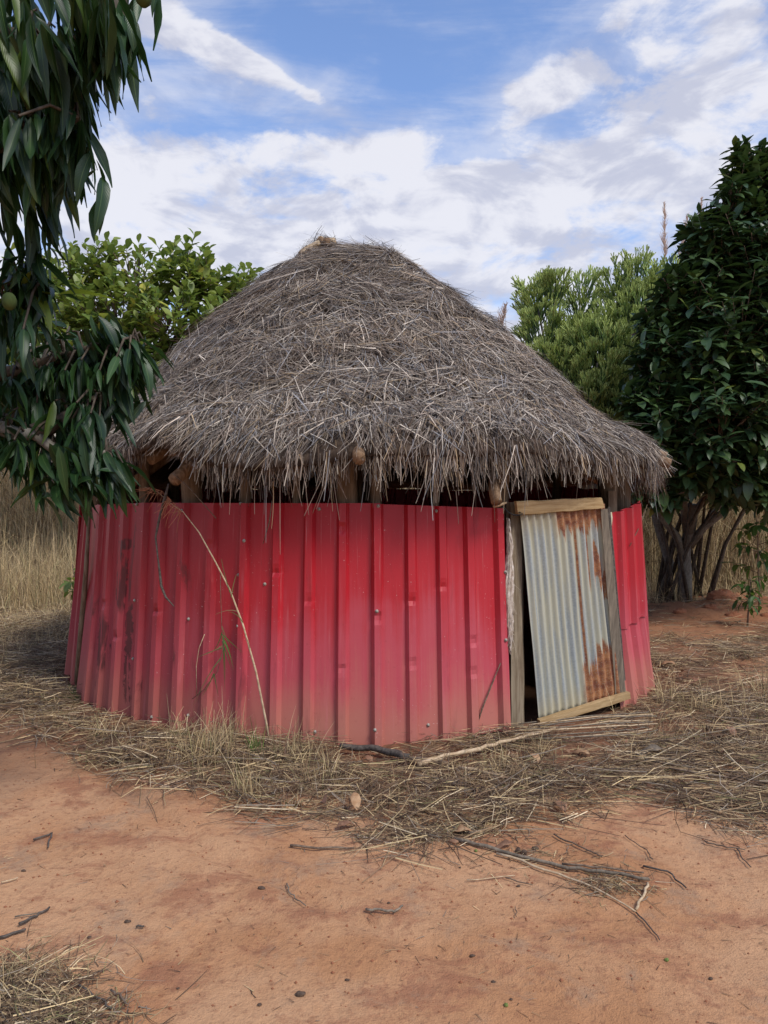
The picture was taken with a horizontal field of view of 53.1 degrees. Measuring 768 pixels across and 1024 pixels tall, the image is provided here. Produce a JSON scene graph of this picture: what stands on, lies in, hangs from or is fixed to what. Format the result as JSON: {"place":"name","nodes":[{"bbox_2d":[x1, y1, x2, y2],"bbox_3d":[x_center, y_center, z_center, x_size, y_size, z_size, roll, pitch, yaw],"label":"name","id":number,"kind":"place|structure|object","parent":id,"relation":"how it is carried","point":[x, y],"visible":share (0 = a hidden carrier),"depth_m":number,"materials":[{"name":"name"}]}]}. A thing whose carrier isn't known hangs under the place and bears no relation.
{"place":"outdoors","nodes":[
{"label":"outdoors","id":0,"kind":"place"},
{"bbox_2d":[0,586,767,1023],"bbox_3d":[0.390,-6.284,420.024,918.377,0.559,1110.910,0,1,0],"label":"ground","id":1,"kind":"structure","parent":0,"point":[182,904],"depth_m":2.94,"materials":[{"name":"orange soil"}]},
{"bbox_2d":[0,928,25,938],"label":"twig","id":2,"kind":"object","parent":1,"relation":"on","point":[11,933],"visible":1,"depth_m":2.72,"materials":[{"name":"wood"}]},
{"bbox_2d":[15,912,37,916],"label":"twig","id":3,"kind":"object","parent":1,"relation":"on","point":[25,914],"visible":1,"depth_m":2.83,"materials":[{"name":"wood"}]},
{"bbox_2d":[18,906,49,924],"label":"twig","id":4,"kind":"object","parent":1,"relation":"on","point":[31,917],"visible":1,"depth_m":2.82,"materials":[{"name":"wood"}]},
{"bbox_2d":[33,832,52,847],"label":"twig","id":5,"kind":"object","parent":1,"relation":"on","point":[51,834],"visible":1,"depth_m":3.48,"materials":[{"name":"wood"}]},
{"bbox_2d":[0,923,124,1023],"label":"grass heap","id":6,"kind":"object","parent":1,"relation":"on","point":[37,971],"depth_m":2.46,"materials":[{"name":"beige plant"}]},
{"bbox_2d":[59,564,74,599],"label":"plant","id":7,"kind":"object","parent":1,"relation":"on","point":[67,584],"visible":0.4,"depth_m":8.93,"materials":[{"name":"green plant"}]},
{"bbox_2d":[3,963,131,1023],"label":"grass heap","id":8,"kind":"object","parent":1,"relation":"on","point":[97,1018],"depth_m":2.30,"materials":[{"name":"beige plant"}]},
{"bbox_2d":[62,687,80,701],"bbox_3d":[-2.397,1.414,5.871,0.432,0.241,0.431,0,1,0],"label":"green patch","id":9,"kind":"object","parent":1,"relation":"on","point":[72,695],"visible":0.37,"depth_m":5.81,"materials":[{"name":"green plant"}]},
{"bbox_2d":[0,0,174,536],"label":"mango tree","id":10,"kind":"object","parent":1,"relation":"on","point":[49,78],"visible":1,"depth_m":2.93,"materials":[{"name":"green plant"}]},
{"bbox_2d":[78,984,112,1008],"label":"twig","id":11,"kind":"object","parent":1,"relation":"on","point":[85,988],"visible":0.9,"depth_m":2.37,"materials":[{"name":"wood"}]},
{"bbox_2d":[60,708,134,742],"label":"grass tuft","id":12,"kind":"object","parent":1,"relation":"on","point":[95,730],"visible":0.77,"depth_m":4.91,"materials":[{"name":"beige plant"}]},
{"bbox_2d":[110,989,127,1004],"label":"twig","id":13,"kind":"object","parent":1,"relation":"on","point":[120,995],"visible":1,"depth_m":2.38,"materials":[{"name":"wood"}]},
{"bbox_2d":[0,227,264,444],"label":"cashew tree","id":14,"kind":"object","parent":1,"relation":"on","point":[144,314],"visible":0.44,"depth_m":11.12,"materials":[{"name":"green plant"}]},
{"bbox_2d":[142,700,213,747],"bbox_3d":[-1.291,1.296,4.808,0.443,0.328,0.442,0,1,0],"label":"grass tuft","id":15,"kind":"object","parent":1,"relation":"on","point":[178,729],"visible":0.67,"depth_m":4.78,"materials":[{"name":"beige plant"}]},
{"bbox_2d":[141,706,249,770],"bbox_3d":[-1.038,1.320,4.462,0.762,0.348,0.612,0,1,0],"label":"grass tuft","id":16,"kind":"object","parent":1,"relation":"on","point":[199,751],"visible":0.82,"depth_m":4.46,"materials":[{"name":"beige plant"}]},
{"bbox_2d":[136,487,268,736],"bbox_3d":[-1.211,0.640,4.952,1.065,1.617,0.138,1,1,26],"label":"leaning grass stalk","id":17,"kind":"object","parent":1,"relation":"on","point":[239,616],"visible":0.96,"depth_m":4.88,"materials":[{"name":"beige plant"}]},
{"bbox_2d":[192,573,236,698],"bbox_3d":[-1.083,0.810,4.930,0.364,0.856,0.085,0,1,12],"label":"hanging grass spray","id":18,"kind":"object","parent":17,"relation":"hanging from","point":[223,646],"visible":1,"depth_m":4.92,"materials":[{"name":"plant"}]},
{"bbox_2d":[157,701,273,755],"bbox_3d":[-1.000,1.285,4.676,0.532,0.440,0.823,1,1,28],"label":"grass tuft","id":19,"kind":"object","parent":1,"relation":"on","point":[222,738],"visible":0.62,"depth_m":4.61,"materials":[{"name":"beige plant"}]},
{"bbox_2d":[196,695,250,742],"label":"grass tuft","id":20,"kind":"object","parent":1,"relation":"on","point":[230,720],"visible":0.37,"depth_m":4.86,"materials":[{"name":"beige plant"}]},
{"bbox_2d":[208,747,291,824],"bbox_3d":[-0.644,1.338,3.855,0.408,0.285,0.741,-1,1,-28],"label":"grass tuft","id":21,"kind":"object","parent":1,"relation":"on","point":[238,783],"visible":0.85,"depth_m":3.96,"materials":[{"name":"beige plant"}]},
{"bbox_2d":[238,718,266,757],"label":"green tuft","id":22,"kind":"object","parent":1,"relation":"on","point":[253,737],"visible":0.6,"depth_m":4.54,"materials":[{"name":"green plant"}]},
{"bbox_2d":[286,883,305,905],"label":"twig","id":23,"kind":"object","parent":1,"relation":"on","point":[294,895],"visible":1,"depth_m":2.98,"materials":[{"name":"wood"}]},
{"bbox_2d":[295,991,305,996],"bbox_3d":[-0.261,1.499,2.390,0.033,0.019,0.021,0,1,0],"label":"seed pod","id":24,"kind":"object","parent":1,"relation":"on","point":[300,993],"visible":1,"depth_m":2.38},
{"bbox_2d":[249,706,355,787],"bbox_3d":[-0.448,1.344,4.338,0.618,0.386,0.824,0,1,-13],"label":"grass tuft","id":25,"kind":"object","parent":1,"relation":"on","point":[295,747],"visible":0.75,"depth_m":4.46,"materials":[{"name":"beige plant"}]},
{"bbox_2d":[290,844,353,848],"bbox_3d":[-0.274,1.476,3.380,0.285,0.014,0.023,0,1,4],"label":"stick","id":26,"kind":"object","parent":1,"relation":"on","point":[312,847],"visible":1,"depth_m":3.38,"materials":[{"name":"brown wood"}]},
{"bbox_2d":[287,741,357,790],"bbox_3d":[-0.347,1.385,4.171,0.428,0.271,0.445,0,1,0],"label":"grass tuft","id":27,"kind":"object","parent":1,"relation":"on","point":[328,768],"visible":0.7,"depth_m":4.18,"materials":[{"name":"plant"}]},
{"bbox_2d":[350,792,360,809],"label":"dry leaf","id":28,"kind":"object","parent":1,"relation":"on","point":[355,798],"visible":1,"depth_m":3.78,"materials":[{"name":"beige plant"}]},
{"bbox_2d":[48,227,676,746],"bbox_3d":[-0.224,-0.622,7.316,5.862,4.176,5.841,0,1,0],"label":"round hut","id":29,"kind":"object","parent":1,"relation":"on","point":[382,429],"visible":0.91,"depth_m":5.12,"materials":[{"name":"red paint"}]},
{"bbox_2d":[155,484,173,605],"bbox_3d":[-1.451,0.217,5.078,0.180,0.809,0.019,1,1,31],"label":"hanging bark strip","id":30,"kind":"object","parent":29,"relation":"hanging from","point":[156,532],"visible":0.99,"depth_m":5.09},
{"bbox_2d":[172,473,215,517],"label":"thin stem","id":31,"kind":"object","parent":29,"relation":"attached to","point":[196,496],"visible":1,"depth_m":4.94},
{"bbox_2d":[196,634,204,694],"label":"thin stem","id":32,"kind":"object","parent":29,"relation":"attached to","point":[196,667],"visible":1,"depth_m":5.01,"materials":[{"name":"brown plant"}]},
{"bbox_2d":[263,500,272,542],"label":"hanging twig","id":33,"kind":"object","parent":29,"relation":"hanging from","point":[269,520],"visible":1,"depth_m":4.77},
{"bbox_2d":[505,518,518,654],"bbox_3d":[0.795,0.490,5.040,0.211,0.905,0.084,0,1,0],"label":"torn cloth","id":34,"kind":"object","parent":29,"relation":"hanging from","point":[509,574],"visible":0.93,"depth_m":5.04,"materials":[{"name":"fabric"}]},
{"bbox_2d":[501,506,522,515],"bbox_3d":[0.825,-0.013,4.979,0.195,0.078,0.029,-1,1,-32],"label":"cord","id":35,"kind":"object","parent":29,"relation":"attached to","point":[511,513],"visible":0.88,"depth_m":4.99,"materials":[{"name":"brown fabric"}]},
{"bbox_2d":[514,498,630,726],"bbox_3d":[1.348,0.664,5.317,1.136,1.528,0.125,-1,1,-34],"label":"door","id":36,"kind":"structure","parent":29,"relation":"in","point":[571,579],"depth_m":5.31,"materials":[{"name":"silver metal"}]},
{"bbox_2d":[362,755,372,760],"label":"dry leaf","id":37,"kind":"object","parent":1,"relation":"on","point":[368,757],"visible":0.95,"depth_m":4.45,"materials":[{"name":"brown plant"}]},
{"bbox_2d":[339,743,410,760],"bbox_3d":[-0.054,1.415,4.558,0.462,0.050,0.082,0,1,25],"label":"branch piece","id":38,"kind":"object","parent":1,"relation":"on","point":[387,751],"visible":0.94,"depth_m":4.56,"materials":[{"name":"grey wood"}]},
{"bbox_2d":[0,587,767,1023],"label":"straw litter","id":39,"kind":"object","parent":1,"relation":"on","point":[22,685],"visible":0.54,"depth_m":4.25,"materials":[{"name":"beige plant"}]},
{"bbox_2d":[337,820,355,827],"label":"dry leaf","id":40,"kind":"object","parent":39,"relation":"on","point":[343,823],"visible":1,"depth_m":3.60,"materials":[{"name":"brown plant"}]},
{"bbox_2d":[409,756,446,764],"bbox_3d":[0.253,1.420,4.392,0.232,0.034,0.034,1,1,27],"label":"branch piece","id":41,"kind":"object","parent":39,"relation":"on","point":[421,758],"visible":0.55,"depth_m":4.40,"materials":[{"name":"grey wood"}]},
{"bbox_2d":[450,825,470,832],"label":"dry leaf","id":42,"kind":"object","parent":39,"relation":"on","point":[459,828],"visible":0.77,"depth_m":3.55,"materials":[{"name":"beige plant"}]},
{"bbox_2d":[458,765,502,776],"bbox_3d":[0.534,1.426,4.229,0.259,0.025,0.036,1,1,28],"label":"stick","id":43,"kind":"object","parent":39,"relation":"on","point":[479,770],"visible":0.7,"depth_m":4.22,"materials":[{"name":"wood"}]},
{"bbox_2d":[417,727,555,766],"bbox_3d":[0.650,1.397,4.588,1.086,0.045,0.051,-1,1,-33],"label":"stick","id":44,"kind":"object","parent":39,"relation":"on","point":[420,763],"visible":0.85,"depth_m":4.47,"materials":[{"name":"beige wood"}]},
{"bbox_2d":[527,753,539,762],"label":"dry leaf","id":45,"kind":"object","parent":39,"relation":"on","point":[536,756],"visible":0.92,"depth_m":4.39,"materials":[{"name":"beige plant"}]},
{"bbox_2d":[554,800,566,811],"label":"dry leaf","id":46,"kind":"object","parent":39,"relation":"on","point":[562,807],"visible":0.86,"depth_m":3.79,"materials":[{"name":"brown plant"}]},
{"bbox_2d":[519,721,652,729],"bbox_3d":[1.336,1.399,5.021,0.975,0.030,0.029,0,1,-15],"label":"straw culm","id":47,"kind":"object","parent":39,"relation":"on","point":[591,724],"visible":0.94,"depth_m":5.02,"materials":[{"name":"beige plant"}]},
{"bbox_2d":[580,786,597,795],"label":"dry leaf","id":48,"kind":"object","parent":39,"relation":"on","point":[589,788],"visible":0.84,"depth_m":4.00,"materials":[{"name":"brown plant"}]},
{"bbox_2d":[521,729,657,739],"bbox_3d":[1.302,1.401,4.816,0.969,0.021,0.060,0,1,-14],"label":"straw culm","id":49,"kind":"object","parent":39,"relation":"on","point":[593,735],"visible":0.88,"depth_m":4.81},
{"bbox_2d":[529,714,652,725],"bbox_3d":[1.402,1.394,5.186,0.952,0.023,0.026,0,1,-17],"label":"straw culm","id":50,"kind":"object","parent":39,"relation":"on","point":[584,718],"visible":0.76,"depth_m":5.17,"materials":[{"name":"beige plant"}]},
{"bbox_2d":[528,723,657,731],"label":"straw culm","id":51,"kind":"object","parent":39,"relation":"on","point":[598,727],"visible":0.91,"depth_m":4.97,"materials":[{"name":"beige plant"}]},
{"bbox_2d":[543,727,647,735],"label":"straw culm","id":52,"kind":"object","parent":39,"relation":"on","point":[594,732],"visible":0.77,"depth_m":4.90,"materials":[{"name":"beige plant"}]},
{"bbox_2d":[539,715,656,726],"bbox_3d":[1.438,1.389,5.134,0.906,0.028,0.026,0,1,-17],"label":"straw culm","id":53,"kind":"object","parent":39,"relation":"on","point":[599,718],"visible":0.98,"depth_m":5.14,"materials":[{"name":"beige plant"}]},
{"bbox_2d":[557,720,647,728],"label":"straw culm","id":54,"kind":"object","parent":39,"relation":"on","point":[611,721],"visible":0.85,"depth_m":5.12,"materials":[{"name":"beige plant"}]},
{"bbox_2d":[556,728,652,738],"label":"straw culm","id":55,"kind":"object","parent":39,"relation":"on","point":[614,733],"visible":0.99,"depth_m":4.88,"materials":[{"name":"beige plant"}]},
{"bbox_2d":[625,751,746,776],"bbox_3d":[1.725,1.429,4.377,0.715,0.010,0.057,1,1,37],"label":"straw culm","id":56,"kind":"object","parent":39,"relation":"on","point":[682,760],"visible":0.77,"depth_m":4.44,"materials":[{"name":"beige plant"}]},
{"bbox_2d":[636,744,665,757],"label":"dry leaf","id":57,"kind":"object","parent":56,"relation":"on","point":[652,746],"visible":0.78,"depth_m":4.55,"materials":[{"name":"grey plant"}]},
{"bbox_2d":[631,754,758,778],"bbox_3d":[1.745,1.422,4.328,0.696,0.015,0.052,1,1,36],"label":"straw culm","id":58,"kind":"object","parent":39,"relation":"on","point":[699,764],"visible":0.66,"depth_m":4.32,"materials":[{"name":"beige plant"}]},
{"bbox_2d":[644,758,766,782],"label":"straw culm","id":59,"kind":"object","parent":39,"relation":"on","point":[689,766],"visible":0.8,"depth_m":4.32,"materials":[{"name":"beige plant"}]},
{"bbox_2d":[651,761,767,783],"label":"straw culm","id":60,"kind":"object","parent":39,"relation":"on","point":[709,771],"visible":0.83,"depth_m":4.23,"materials":[{"name":"beige plant"}]},
{"bbox_2d":[669,768,766,786],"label":"straw culm","id":61,"kind":"object","parent":39,"relation":"on","point":[713,775],"visible":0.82,"depth_m":4.14,"materials":[{"name":"beige plant"}]},
{"bbox_2d":[677,773,766,788],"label":"straw culm","id":62,"kind":"object","parent":39,"relation":"on","point":[713,779],"visible":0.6,"depth_m":4.13,"materials":[{"name":"beige plant"}]},
{"bbox_2d":[726,726,736,735],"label":"dry leaf","id":63,"kind":"object","parent":39,"relation":"on","point":[731,730],"visible":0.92,"depth_m":4.89,"materials":[{"name":"brown plant"}]},
{"bbox_2d":[0,433,767,666],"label":"tall dry grass","id":64,"kind":"structure","parent":1,"relation":"on","point":[37,555],"depth_m":12.22,"materials":[{"name":"beige plant"}]},
{"bbox_2d":[365,905,402,912],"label":"twig","id":65,"kind":"object","parent":1,"relation":"on","point":[381,909],"visible":1,"depth_m":2.86,"materials":[{"name":"wood"}]},
{"bbox_2d":[0,713,767,1023],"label":"soil crumbs","id":66,"kind":"object","parent":1,"relation":"on","point":[396,961],"visible":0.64,"depth_m":3.00,"materials":[{"name":"brown soil"}]},
{"bbox_2d":[448,839,458,843],"bbox_3d":[0.312,1.477,3.445,0.048,0.027,0.030,0,1,17],"label":"seed pod","id":67,"kind":"object","parent":1,"relation":"on","point":[453,841],"visible":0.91,"depth_m":3.44,"materials":[{"name":"brown plant"}]},
{"bbox_2d":[467,875,514,880],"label":"twig","id":68,"kind":"object","parent":1,"relation":"on","point":[489,878],"visible":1,"depth_m":3.12,"materials":[{"name":"beige wood"}]},
{"bbox_2d":[479,644,508,718],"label":"leaning twig","id":69,"kind":"object","parent":1,"relation":"on","point":[489,691],"visible":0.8,"depth_m":4.95,"materials":[{"name":"brown wood"}]},
{"bbox_2d":[465,731,538,771],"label":"grass tuft","id":70,"kind":"object","parent":1,"relation":"on","point":[499,763],"visible":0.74,"depth_m":4.32,"materials":[{"name":"beige plant"}]},
{"bbox_2d":[495,840,513,848],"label":"dry leaf","id":71,"kind":"object","parent":1,"relation":"on","point":[502,843],"visible":0.67,"depth_m":3.42,"materials":[{"name":"brown plant"}]},
{"bbox_2d":[515,847,521,853],"bbox_3d":[0.590,1.488,3.370,0.025,0.038,0.026,-1,1,-44],"label":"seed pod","id":72,"kind":"object","parent":1,"relation":"on","point":[518,849],"visible":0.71,"depth_m":3.36,"materials":[{"name":"brown plant"}]},
{"bbox_2d":[505,877,532,884],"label":"twig","id":73,"kind":"object","parent":1,"relation":"on","point":[517,881],"visible":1,"depth_m":3.09,"materials":[{"name":"wood"}]},
{"bbox_2d":[510,720,562,767],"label":"grass tuft","id":74,"kind":"object","parent":1,"relation":"on","point":[536,747],"visible":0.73,"depth_m":4.54,"materials":[{"name":"beige plant"}]},
{"bbox_2d":[542,796,557,801],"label":"dry leaf","id":75,"kind":"object","parent":1,"relation":"on","point":[555,799],"visible":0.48,"depth_m":3.90,"materials":[{"name":"brown plant"}]},
{"bbox_2d":[454,837,649,880],"bbox_3d":[0.684,1.473,3.251,0.836,0.028,0.048,1,1,27],"label":"stick","id":76,"kind":"object","parent":1,"relation":"on","point":[498,850],"visible":1,"depth_m":3.24,"materials":[{"name":"grey wood"}]},
{"bbox_2d":[496,852,636,912],"bbox_3d":[0.725,1.480,3.104,0.046,0.014,0.653,-1,1,-44],"label":"stick","id":77,"kind":"object","parent":1,"relation":"on","point":[546,870],"visible":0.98,"depth_m":3.14,"materials":[{"name":"beige wood"}]},
{"bbox_2d":[553,833,601,856],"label":"twig","id":78,"kind":"object","parent":1,"relation":"on","point":[576,844],"visible":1,"depth_m":3.41,"materials":[{"name":"wood"}]},
{"bbox_2d":[571,749,589,754],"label":"dry leaf","id":79,"kind":"object","parent":1,"relation":"on","point":[583,751],"visible":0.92,"depth_m":4.58,"materials":[{"name":"brown plant"}]},
{"bbox_2d":[518,712,647,723],"bbox_3d":[1.369,1.399,5.240,0.991,0.015,0.025,0,1,-16],"label":"straw culm","id":80,"kind":"object","parent":1,"relation":"on","point":[585,716],"visible":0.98,"depth_m":5.25,"materials":[{"name":"beige plant"}]},
{"bbox_2d":[510,244,680,488],"bbox_3d":[3.859,-1.533,12.935,3.976,5.855,2.574,0,1,0],"label":"pencil cactus bush","id":81,"kind":"object","parent":1,"relation":"on","point":[575,343],"visible":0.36,"depth_m":12.42,"materials":[{"name":"green plant"}]},
{"bbox_2d":[562,863,643,872],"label":"stalk","id":82,"kind":"object","parent":1,"relation":"on","point":[583,865],"visible":0.99,"depth_m":3.20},
{"bbox_2d":[600,866,640,890],"bbox_3d":[0.922,1.594,3.071,0.399,0.346,0.498,-1,1,-36],"label":"straw wisp","id":83,"kind":"object","parent":1,"relation":"on","point":[618,879],"visible":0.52,"depth_m":3.08,"materials":[{"name":"beige plant"}]},
{"bbox_2d":[625,835,652,859],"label":"twig","id":84,"kind":"object","parent":1,"relation":"on","point":[641,847],"visible":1,"depth_m":3.38,"materials":[{"name":"wood"}]},
{"bbox_2d":[635,882,648,910],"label":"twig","id":85,"kind":"object","parent":1,"relation":"on","point":[642,897],"visible":1,"depth_m":2.95,"materials":[{"name":"beige wood"}]},
{"bbox_2d":[636,912,659,939],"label":"twig","id":86,"kind":"object","parent":1,"relation":"on","point":[642,918],"visible":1,"depth_m":2.77,"materials":[{"name":"wood"}]},
{"bbox_2d":[643,865,686,887],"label":"twig","id":87,"kind":"object","parent":1,"relation":"on","point":[645,866],"visible":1,"depth_m":3.16,"materials":[{"name":"wood"}]},
{"bbox_2d":[658,661,675,666],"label":"dry leaf","id":88,"kind":"object","parent":1,"relation":"on","point":[666,662],"visible":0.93,"depth_m":6.89,"materials":[{"name":"brown plant"}]},
{"bbox_2d":[637,660,699,710],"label":"grass tuft","id":89,"kind":"object","parent":1,"relation":"on","point":[671,691],"visible":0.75,"depth_m":5.76,"materials":[{"name":"beige plant"}]},
{"bbox_2d":[672,608,686,613],"bbox_3d":[3.923,1.342,10.171,0.216,0.140,0.159,0,1,0],"label":"earth clod","id":90,"kind":"object","parent":1,"relation":"on","point":[679,610],"visible":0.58,"depth_m":10.13,"materials":[{"name":"brown soil"}]},
{"bbox_2d":[619,749,744,776],"bbox_3d":[1.710,1.434,4.422,0.720,0.012,0.055,1,1,38],"label":"straw culm","id":91,"kind":"object","parent":1,"relation":"on","point":[665,757],"visible":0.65,"depth_m":4.49,"materials":[{"name":"beige plant"}]},
{"bbox_2d":[611,134,767,602],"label":"dark leaved tree","id":92,"kind":"object","parent":1,"relation":"on","point":[693,398],"visible":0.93,"depth_m":9.13,"materials":[{"name":"green plant"}]},
{"bbox_2d":[675,675,744,719],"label":"grass tuft","id":93,"kind":"object","parent":1,"relation":"on","point":[693,705],"visible":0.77,"depth_m":5.59,"materials":[{"name":"beige plant"}]},
{"bbox_2d":[702,604,717,608],"bbox_3d":[4.373,1.295,10.295,0.222,0.140,0.164,0,1,0],"label":"earth clod","id":94,"kind":"object","parent":1,"relation":"on","point":[710,606],"visible":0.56,"depth_m":10.26,"materials":[{"name":"brown soil"}]},
{"bbox_2d":[706,589,737,600],"bbox_3d":[4.712,1.210,10.720,0.393,0.285,0.338,-1,1,-37],"label":"earth clod","id":95,"kind":"object","parent":1,"relation":"on","point":[716,594],"visible":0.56,"depth_m":10.64,"materials":[{"name":"brown soil"}]},
{"bbox_2d":[704,840,744,849],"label":"twig","id":96,"kind":"object","parent":1,"relation":"on","point":[722,845],"visible":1,"depth_m":3.40,"materials":[{"name":"wood"}]},
{"bbox_2d":[725,611,743,617],"bbox_3d":[4.504,1.357,9.898,0.259,0.159,0.181,0,1,0],"label":"earth clod","id":97,"kind":"object","parent":1,"relation":"on","point":[735,614],"visible":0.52,"depth_m":9.85,"materials":[{"name":"brown soil"}]},
{"bbox_2d":[721,514,767,612],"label":"sapling","id":98,"kind":"object","parent":1,"relation":"on","point":[754,529],"visible":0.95,"depth_m":10.02,"materials":[{"name":"green plant"}]},
{"bbox_2d":[728,642,767,698],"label":"grass tuft","id":99,"kind":"object","parent":1,"relation":"on","point":[762,686],"visible":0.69,"depth_m":5.90,"materials":[{"name":"beige plant"}]},
{"bbox_2d":[730,576,767,626],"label":"bush","id":100,"kind":"object","parent":1,"relation":"on","point":[750,596],"visible":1,"depth_m":9.20,"materials":[{"name":"green plant"}]},
{"bbox_2d":[760,612,767,617],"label":"earth clod","id":101,"kind":"object","parent":1,"relation":"on","point":[765,614],"visible":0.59,"depth_m":9.86,"materials":[{"name":"brown soil"}]},
{"bbox_2d":[0,0,767,484],"label":"sky","id":102,"kind":"structure","parent":0,"point":[493,142],"materials":[{"name":"blue"}]},
{"bbox_2d":[496,301,507,323],"bbox_3d":[1.815,-0.977,11.994,0.233,4.606,0.151,0,1,0],"label":"reed plume","id":103,"kind":"object","parent":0,"point":[504,310],"visible":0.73,"depth_m":11.94,"materials":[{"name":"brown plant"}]},
{"bbox_2d":[660,201,667,263],"bbox_3d":[5.268,-2.281,14.474,0.230,7.113,0.121,0,1,0],"label":"reed plume","id":104,"kind":"object","parent":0,"point":[665,247],"visible":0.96,"depth_m":14.40,"materials":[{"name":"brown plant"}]},
{"bbox_2d":[673,214,687,261],"bbox_3d":[5.579,-2.169,14.461,0.267,6.890,0.135,0,1,-10],"label":"reed plume","id":105,"kind":"object","parent":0,"point":[686,220],"visible":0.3,"depth_m":14.40,"materials":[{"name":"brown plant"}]}
]}

